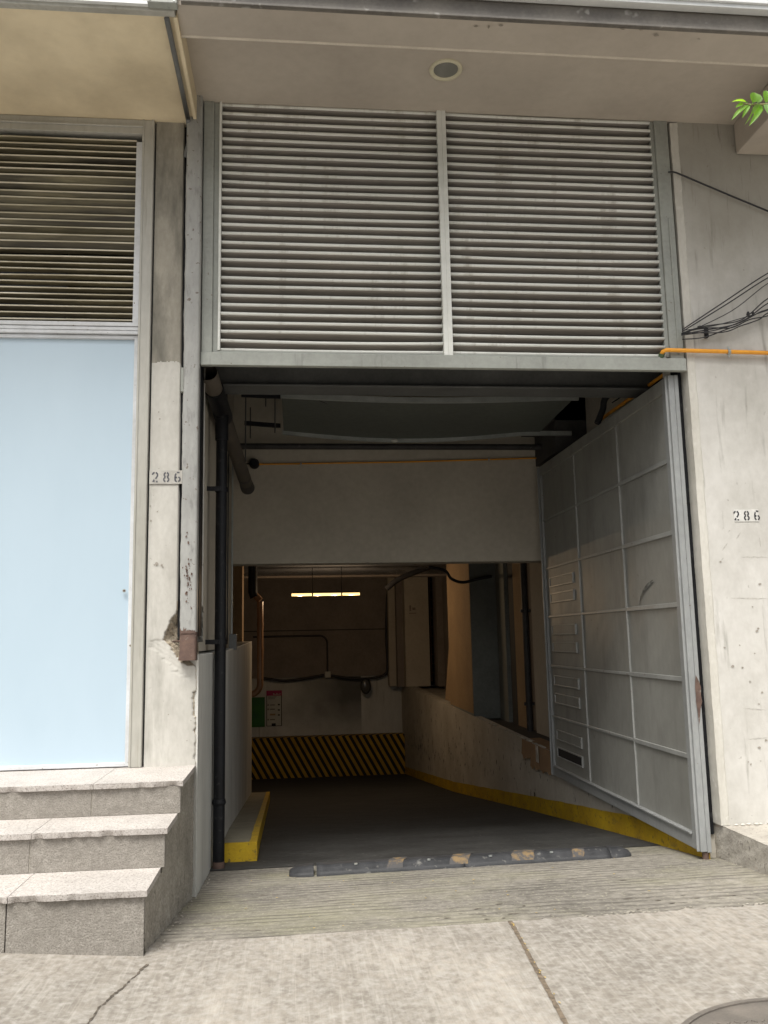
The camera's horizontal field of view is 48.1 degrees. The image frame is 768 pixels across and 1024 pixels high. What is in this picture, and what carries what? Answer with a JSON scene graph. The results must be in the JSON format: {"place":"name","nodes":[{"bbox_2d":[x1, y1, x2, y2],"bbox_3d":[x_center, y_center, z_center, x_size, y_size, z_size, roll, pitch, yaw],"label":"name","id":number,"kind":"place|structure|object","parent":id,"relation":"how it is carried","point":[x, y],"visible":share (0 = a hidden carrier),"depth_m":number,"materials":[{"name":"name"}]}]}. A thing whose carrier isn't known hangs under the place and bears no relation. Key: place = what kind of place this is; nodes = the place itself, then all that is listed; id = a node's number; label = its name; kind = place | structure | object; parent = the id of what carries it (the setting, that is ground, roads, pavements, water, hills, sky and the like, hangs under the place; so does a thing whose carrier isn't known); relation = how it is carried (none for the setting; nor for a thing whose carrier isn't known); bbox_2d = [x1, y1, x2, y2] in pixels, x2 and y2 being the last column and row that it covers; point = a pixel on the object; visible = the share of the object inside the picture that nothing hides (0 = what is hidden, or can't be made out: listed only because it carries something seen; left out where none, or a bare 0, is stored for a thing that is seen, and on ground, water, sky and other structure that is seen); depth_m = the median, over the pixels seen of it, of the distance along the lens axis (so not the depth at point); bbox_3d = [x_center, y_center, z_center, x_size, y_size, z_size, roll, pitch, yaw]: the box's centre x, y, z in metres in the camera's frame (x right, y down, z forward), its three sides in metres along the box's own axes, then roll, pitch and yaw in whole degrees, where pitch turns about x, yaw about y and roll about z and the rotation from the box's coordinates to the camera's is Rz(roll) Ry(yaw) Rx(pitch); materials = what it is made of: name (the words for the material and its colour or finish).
{"place":"outdoors","nodes":[
{"label":"outdoors","id":0,"kind":"place"},
{"bbox_2d":[0,904,767,1023],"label":"sidewalk","id":1,"kind":"structure","parent":0,"point":[680,966],"depth_m":3.56,"materials":[{"name":"concrete"}]},
{"bbox_2d":[0,765,195,955],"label":"entrance steps","id":2,"kind":"structure","parent":1,"relation":"on","point":[97,861],"depth_m":4.26,"materials":[{"name":"stone"}]},
{"bbox_2d":[0,114,156,767],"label":"aluminium door frame","id":3,"kind":"object","parent":2,"relation":"on","point":[143,134],"visible":0.98,"depth_m":5.57,"materials":[{"name":"grey metal"}]},
{"bbox_2d":[0,135,136,321],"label":"old louvre window","id":4,"kind":"structure","parent":3,"relation":"attached to","point":[62,199],"depth_m":5.68,"materials":[{"name":"paint"}]},
{"bbox_2d":[0,334,137,770],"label":"frosted glass door","id":5,"kind":"structure","parent":3,"relation":"attached to","point":[67,435],"depth_m":5.38,"materials":[{"name":"blue glass"}]},
{"bbox_2d":[87,964,148,1023],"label":"pavement crack","id":6,"kind":"object","parent":1,"relation":"on","point":[112,995],"visible":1,"depth_m":3.45,"materials":[{"name":"grey concrete"}]},
{"bbox_2d":[0,0,767,874],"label":"concrete building","id":7,"kind":"structure","parent":1,"relation":"on","point":[688,70],"depth_m":5.61,"materials":[{"name":"beige concrete"}]},
{"bbox_2d":[149,470,181,483],"bbox_3d":[-1.384,-0.222,5.474,0.212,0.088,0.006,0,-8,-6],"label":"house number","id":8,"kind":"object","parent":7,"relation":"attached to","point":[165,476],"visible":0.9,"depth_m":5.47,"materials":[{"name":"white paint"}]},
{"bbox_2d":[147,0,190,157],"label":"soffit conduit","id":9,"kind":"object","parent":7,"relation":"attached to","point":[164,4],"visible":0.91,"depth_m":5.03,"materials":[{"name":"beige metal"}]},
{"bbox_2d":[179,95,203,660],"bbox_3d":[-1.252,-0.946,5.573,0.122,3.758,0.102,0,-8,-6],"label":"gate post","id":10,"kind":"object","parent":7,"relation":"attached to","point":[190,379],"visible":1,"depth_m":5.51,"materials":[{"name":"metal"}]},
{"bbox_2d":[204,367,254,494],"bbox_3d":[-1.284,-0.590,7.264,0.140,0.391,3.033,-1,-8,-4],"label":"overhead drain pipe","id":11,"kind":"object","parent":7,"relation":"attached to","point":[216,396],"visible":0.85,"depth_m":6.65,"materials":[{"name":"metal"}]},
{"bbox_2d":[253,367,617,371],"bbox_3d":[0.201,-1.393,7.808,5.200,1.180,3.680,0,-8,-6],"label":"door frame","id":12,"kind":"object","parent":7,"relation":"attached to","point":[434,369],"depth_m":6.23,"materials":[{"name":"metal"}]},
{"bbox_2d":[281,395,578,442],"bbox_3d":[0.503,-0.841,7.970,2.885,0.165,1.240,0,-8,-6],"label":"hanging metal tray","id":13,"kind":"object","parent":12,"relation":"hanging from","point":[392,419],"visible":0.96,"depth_m":7.91,"materials":[{"name":"black paint"}]},
{"bbox_2d":[241,395,280,461],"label":"hanging bracket rods","id":14,"kind":"object","parent":13,"relation":"attached to","point":[274,425],"visible":0.67,"depth_m":7.24,"materials":[{"name":"black paint"}]},
{"bbox_2d":[521,397,586,466],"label":"ceiling","id":15,"kind":"structure","parent":12,"relation":"attached to","point":[571,416],"depth_m":8.72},
{"bbox_2d":[429,58,461,80],"bbox_3d":[0.402,-2.868,5.593,0.216,0.014,0.216,0,-8,-6],"label":"recessed downlight","id":16,"kind":"object","parent":7,"relation":"attached to","point":[447,69],"visible":1,"depth_m":5.59,"materials":[{"name":"beige metal"}]},
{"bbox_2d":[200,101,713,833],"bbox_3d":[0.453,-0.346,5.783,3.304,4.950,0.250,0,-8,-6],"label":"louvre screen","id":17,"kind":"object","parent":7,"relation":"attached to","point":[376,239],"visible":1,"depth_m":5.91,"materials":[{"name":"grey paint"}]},
{"bbox_2d":[602,373,662,419],"bbox_3d":[2.026,-0.966,6.884,0.039,0.108,1.638,0,-8,-6],"label":"orange conduit","id":18,"kind":"object","parent":7,"relation":"attached to","point":[651,383],"visible":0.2,"depth_m":7.11,"materials":[{"name":"plastic"}]},
{"bbox_2d":[658,347,767,357],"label":"orange conduit","id":19,"kind":"object","parent":7,"relation":"attached to","point":[728,352],"visible":0.95,"depth_m":5.93,"materials":[{"name":"plastic"}]},
{"bbox_2d":[668,171,767,211],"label":"single cable","id":20,"kind":"object","parent":7,"relation":"attached to","point":[720,191],"visible":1,"depth_m":6.14,"materials":[{"name":"black rubber"}]},
{"bbox_2d":[681,273,767,339],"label":"cable bundle","id":21,"kind":"object","parent":7,"relation":"hanging from","point":[706,332],"visible":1,"depth_m":5.96,"materials":[{"name":"black rubber"}]},
{"bbox_2d":[733,510,759,521],"bbox_3d":[2.454,0.025,5.831,0.187,0.082,0.006,0,-8,-6],"label":"house number","id":22,"kind":"object","parent":7,"relation":"attached to","point":[746,516],"visible":1,"depth_m":5.83,"materials":[{"name":"black"}]},
{"bbox_2d":[508,921,567,1023],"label":"expansion joint","id":23,"kind":"object","parent":1,"relation":"on","point":[545,986],"visible":1,"depth_m":3.52,"materials":[{"name":"grey concrete"}]},
{"bbox_2d":[681,997,767,1023],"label":"manhole cover","id":24,"kind":"object","parent":1,"relation":"in","point":[751,1011],"visible":1,"depth_m":3.11,"materials":[{"name":"metal"}]},
{"bbox_2d":[233,394,540,565],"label":"header wall","id":25,"kind":"structure","parent":0,"point":[468,512],"depth_m":9.16,"materials":[{"name":"paint"}]},
{"bbox_2d":[246,458,258,468],"bbox_3d":[-1.382,-0.509,9.038,0.142,0.104,0.085,0,-8,-6],"label":"alarm bell","id":26,"kind":"object","parent":25,"relation":"attached to","point":[253,463],"visible":0.92,"depth_m":9.00,"materials":[{"name":"black paint"}]},
{"bbox_2d":[259,457,535,466],"bbox_3d":[0.381,-0.544,9.230,3.405,0.117,0.026,0,-8,-6],"label":"orange conduit","id":27,"kind":"object","parent":25,"relation":"attached to","point":[300,463],"visible":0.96,"depth_m":9.20,"materials":[{"name":"plastic"}]},
{"bbox_2d":[210,774,658,870],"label":"ramp","id":28,"kind":"structure","parent":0,"point":[314,820],"depth_m":8.38,"materials":[{"name":"concrete"}]},
{"bbox_2d":[190,641,251,896],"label":"ramp low wall","id":29,"kind":"structure","parent":28,"relation":"on","point":[238,745],"depth_m":6.72,"materials":[{"name":"grey paint"}]},
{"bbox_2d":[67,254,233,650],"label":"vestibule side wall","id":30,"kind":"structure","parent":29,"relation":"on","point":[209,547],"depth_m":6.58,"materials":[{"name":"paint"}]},
{"bbox_2d":[205,394,228,868],"bbox_3d":[-1.211,0.725,6.270,0.100,3.602,0.157,-7,-10,33],"label":"black drain pipe","id":31,"kind":"object","parent":30,"relation":"attached to","point":[220,488],"visible":0.83,"depth_m":6.23,"materials":[{"name":"metal"}]},
{"bbox_2d":[227,454,236,649],"bbox_3d":[-1.450,0.252,8.189,0.111,2.090,0.142,0,-8,-6],"label":"grey conduit drop","id":32,"kind":"object","parent":30,"relation":"attached to","point":[232,640],"visible":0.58,"depth_m":8.13,"materials":[{"name":"metal"}]},
{"bbox_2d":[240,443,541,449],"bbox_3d":[0.222,-0.683,9.015,3.560,0.064,0.064,0,-8,-6],"label":"horizontal pipe","id":33,"kind":"object","parent":30,"relation":"attached to","point":[308,446],"visible":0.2,"depth_m":8.97,"materials":[{"name":"metal"}]},
{"bbox_2d":[233,566,243,641],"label":"garage left wall","id":34,"kind":"structure","parent":28,"relation":"on","point":[238,600],"depth_m":13.40,"materials":[{"name":"paint"}]},
{"bbox_2d":[244,564,446,579],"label":"garage ceiling","id":35,"kind":"structure","parent":34,"relation":"attached to","point":[332,571],"depth_m":16.00,"materials":[{"name":"brown paint"}]},
{"bbox_2d":[248,566,256,598],"bbox_3d":[-2.163,0.889,14.280,0.175,1.098,0.150,0,-8,-6],"label":"black overhead pipe","id":36,"kind":"object","parent":35,"relation":"attached to","point":[252,581],"visible":0.57,"depth_m":14.18,"materials":[{"name":"metal"}]},
{"bbox_2d":[252,593,263,696],"bbox_3d":[-2.298,2.164,14.076,0.658,1.716,0.116,0,-8,-6],"label":"copper coloured pipe","id":37,"kind":"object","parent":36,"relation":"attached to","point":[257,690],"visible":0.86,"depth_m":14.06,"materials":[{"name":"brown metal"}]},
{"bbox_2d":[292,567,359,595],"bbox_3d":[-1.015,1.161,14.971,1.178,0.599,0.060,0,-8,-6],"label":"fluorescent lamp","id":38,"kind":"object","parent":35,"relation":"hanging from","point":[327,593],"visible":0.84,"depth_m":14.92,"materials":[{"name":"white"}]},
{"bbox_2d":[385,568,429,590],"bbox_3d":[0.524,1.154,15.631,1.035,0.544,0.100,0,-8,-6],"label":"ceiling cable","id":39,"kind":"object","parent":35,"relation":"attached to","point":[392,583],"visible":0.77,"depth_m":15.58,"materials":[{"name":"black rubber"}]},
{"bbox_2d":[224,792,269,862],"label":"yellow kerb","id":40,"kind":"structure","parent":28,"relation":"on","point":[243,836],"depth_m":7.05,"materials":[{"name":"paint"}]},
{"bbox_2d":[244,578,435,778],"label":"garage back wall","id":41,"kind":"structure","parent":28,"relation":"on","point":[331,726],"depth_m":20.28,"materials":[{"name":"grey paint"}]},
{"bbox_2d":[252,694,264,726],"bbox_3d":[-2.946,4.614,20.031,0.342,0.755,0.029,0,-8,-6],"label":"green poster","id":42,"kind":"object","parent":41,"relation":"attached to","point":[258,710],"visible":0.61,"depth_m":20.02,"materials":[{"name":"green paper"}]},
{"bbox_2d":[266,690,281,725],"bbox_3d":[-2.561,4.574,20.071,0.358,0.812,0.039,0,-8,-6],"label":"magenta headed poster","id":43,"kind":"object","parent":41,"relation":"attached to","point":[273,707],"visible":1,"depth_m":20.06,"materials":[{"name":"white paper"}]},
{"bbox_2d":[253,635,330,677],"bbox_3d":[-2.159,3.393,20.192,1.798,0.999,0.130,0,-8,-6],"label":"bent conduit","id":44,"kind":"object","parent":41,"relation":"attached to","point":[327,674],"visible":1,"depth_m":20.26,"materials":[{"name":"metal"}]},
{"bbox_2d":[264,674,323,681],"bbox_3d":[-2.098,3.873,20.091,1.408,0.165,0.060,0,-8,-6],"label":"drooping cable","id":45,"kind":"object","parent":41,"relation":"attached to","point":[295,679],"visible":1,"depth_m":20.06,"materials":[{"name":"black rubber"}]},
{"bbox_2d":[360,678,370,693],"bbox_3d":[-0.438,4.067,20.151,0.245,0.367,0.419,0,-8,-6],"label":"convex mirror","id":46,"kind":"object","parent":41,"relation":"attached to","point":[365,686],"visible":1,"depth_m":19.96,"materials":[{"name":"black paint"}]},
{"bbox_2d":[386,578,396,685],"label":"corner column","id":47,"kind":"structure","parent":41,"relation":"attached to","point":[391,638],"depth_m":20.24,"materials":[{"name":"paint"}]},
{"bbox_2d":[331,593,387,679],"bbox_3d":[-0.560,2.922,20.358,1.416,2.062,0.060,0,-8,-6],"label":"drooping cable","id":48,"kind":"object","parent":47,"relation":"attached to","point":[362,678],"visible":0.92,"depth_m":20.28,"materials":[{"name":"black rubber"}]},
{"bbox_2d":[401,686,715,858],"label":"ramp retaining wall","id":49,"kind":"structure","parent":28,"relation":"on","point":[448,746],"depth_m":11.79,"materials":[{"name":"paint"}]},
{"bbox_2d":[394,578,404,686],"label":"recessed column","id":50,"kind":"structure","parent":49,"relation":"on","point":[399,637],"depth_m":19.96,"materials":[{"name":"brown paint"}]},
{"bbox_2d":[402,577,444,686],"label":"garage alcove wall","id":51,"kind":"structure","parent":49,"relation":"on","point":[416,649],"depth_m":19.58,"materials":[{"name":"paint"}]},
{"bbox_2d":[408,604,416,614],"bbox_3d":[0.648,2.219,19.640,0.200,0.240,0.017,0,-8,-6],"label":"notice","id":52,"kind":"object","parent":51,"relation":"attached to","point":[412,609],"visible":1,"depth_m":19.63,"materials":[{"name":"paper"}]},
{"bbox_2d":[429,577,433,681],"bbox_3d":[1.142,2.574,20.055,0.150,2.700,0.030,0,-8,-6],"label":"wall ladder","id":53,"kind":"object","parent":51,"relation":"attached to","point":[430,608],"depth_m":20.00,"materials":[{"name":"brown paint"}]},
{"bbox_2d":[438,563,549,740],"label":"garage side wall","id":54,"kind":"structure","parent":49,"relation":"on","point":[483,651],"depth_m":12.75,"materials":[{"name":"brown paint"}]},
{"bbox_2d":[428,566,491,583],"bbox_3d":[1.129,0.928,12.779,0.957,0.276,0.044,0,-8,-6],"label":"ceiling cable","id":55,"kind":"object","parent":54,"relation":"attached to","point":[458,581],"visible":1,"depth_m":12.75,"materials":[{"name":"black rubber"}]},
{"bbox_2d":[520,563,534,730],"bbox_3d":[1.835,1.304,11.175,0.130,3.000,0.080,0,-8,-6],"label":"ledge pipe","id":56,"kind":"object","parent":54,"relation":"on","point":[524,611],"visible":0.7,"depth_m":11.08,"materials":[{"name":"metal"}]},
{"bbox_2d":[521,738,550,775],"bbox_3d":[1.776,2.702,9.489,0.248,0.281,1.213,0,-8,-6],"label":"cardboard sheet","id":57,"kind":"object","parent":49,"relation":"attached to","point":[539,756],"visible":0.88,"depth_m":9.45,"materials":[{"name":"brown cardboard"}]},
{"bbox_2d":[585,398,634,432],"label":"vestibule right wall","id":58,"kind":"structure","parent":49,"relation":"on","point":[592,406],"depth_m":8.46,"materials":[{"name":"paint"}]},
{"bbox_2d":[216,367,662,397],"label":"steel beam","id":59,"kind":"structure","parent":58,"relation":"attached to","point":[354,382],"depth_m":6.50,"materials":[{"name":"grey metal"}]},
{"bbox_2d":[594,398,608,424],"bbox_3d":[2.005,-0.992,7.464,0.402,0.488,0.056,0,-8,-6],"label":"dark cable loom","id":60,"kind":"object","parent":58,"relation":"attached to","point":[601,413],"visible":0.48,"depth_m":7.41,"materials":[{"name":"black rubber"}]},
{"bbox_2d":[154,845,767,942],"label":"driveway","id":61,"kind":"structure","parent":0,"point":[669,878],"depth_m":4.82,"materials":[{"name":"concrete"}]},
{"bbox_2d":[213,852,649,1002],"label":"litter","id":62,"kind":"object","parent":61,"relation":"on","point":[455,890],"visible":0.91,"depth_m":4.29,"materials":[{"name":"white plant"}]},
{"bbox_2d":[289,846,630,876],"bbox_3d":[0.524,2.351,5.801,2.311,0.120,0.230,0,-8,-5],"label":"speed bump","id":63,"kind":"object","parent":61,"relation":"on","point":[399,864],"visible":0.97,"depth_m":5.72,"materials":[{"name":"black rubber"}]},
{"bbox_2d":[158,876,763,948],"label":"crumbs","id":64,"kind":"object","parent":61,"relation":"on","point":[626,912],"visible":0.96,"depth_m":4.34,"materials":[{"name":"concrete"}]},
{"bbox_2d":[168,903,767,942],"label":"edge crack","id":65,"kind":"object","parent":61,"relation":"on","point":[460,924],"visible":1,"depth_m":4.21,"materials":[{"name":"grey concrete"}]},
{"bbox_2d":[205,851,734,930],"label":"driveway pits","id":66,"kind":"object","parent":61,"relation":"on","point":[524,905],"visible":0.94,"depth_m":4.51,"materials":[{"name":"grey concrete"}]},
{"bbox_2d":[537,375,711,859],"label":"garage gate","id":67,"kind":"structure","parent":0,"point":[626,735],"depth_m":6.77,"materials":[{"name":"grey metal"}]},
{"bbox_2d":[732,91,767,125],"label":"leafy branch","id":68,"kind":"object","parent":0,"point":[757,110],"visible":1,"depth_m":2.97,"materials":[{"name":"green plant"}]}
]}

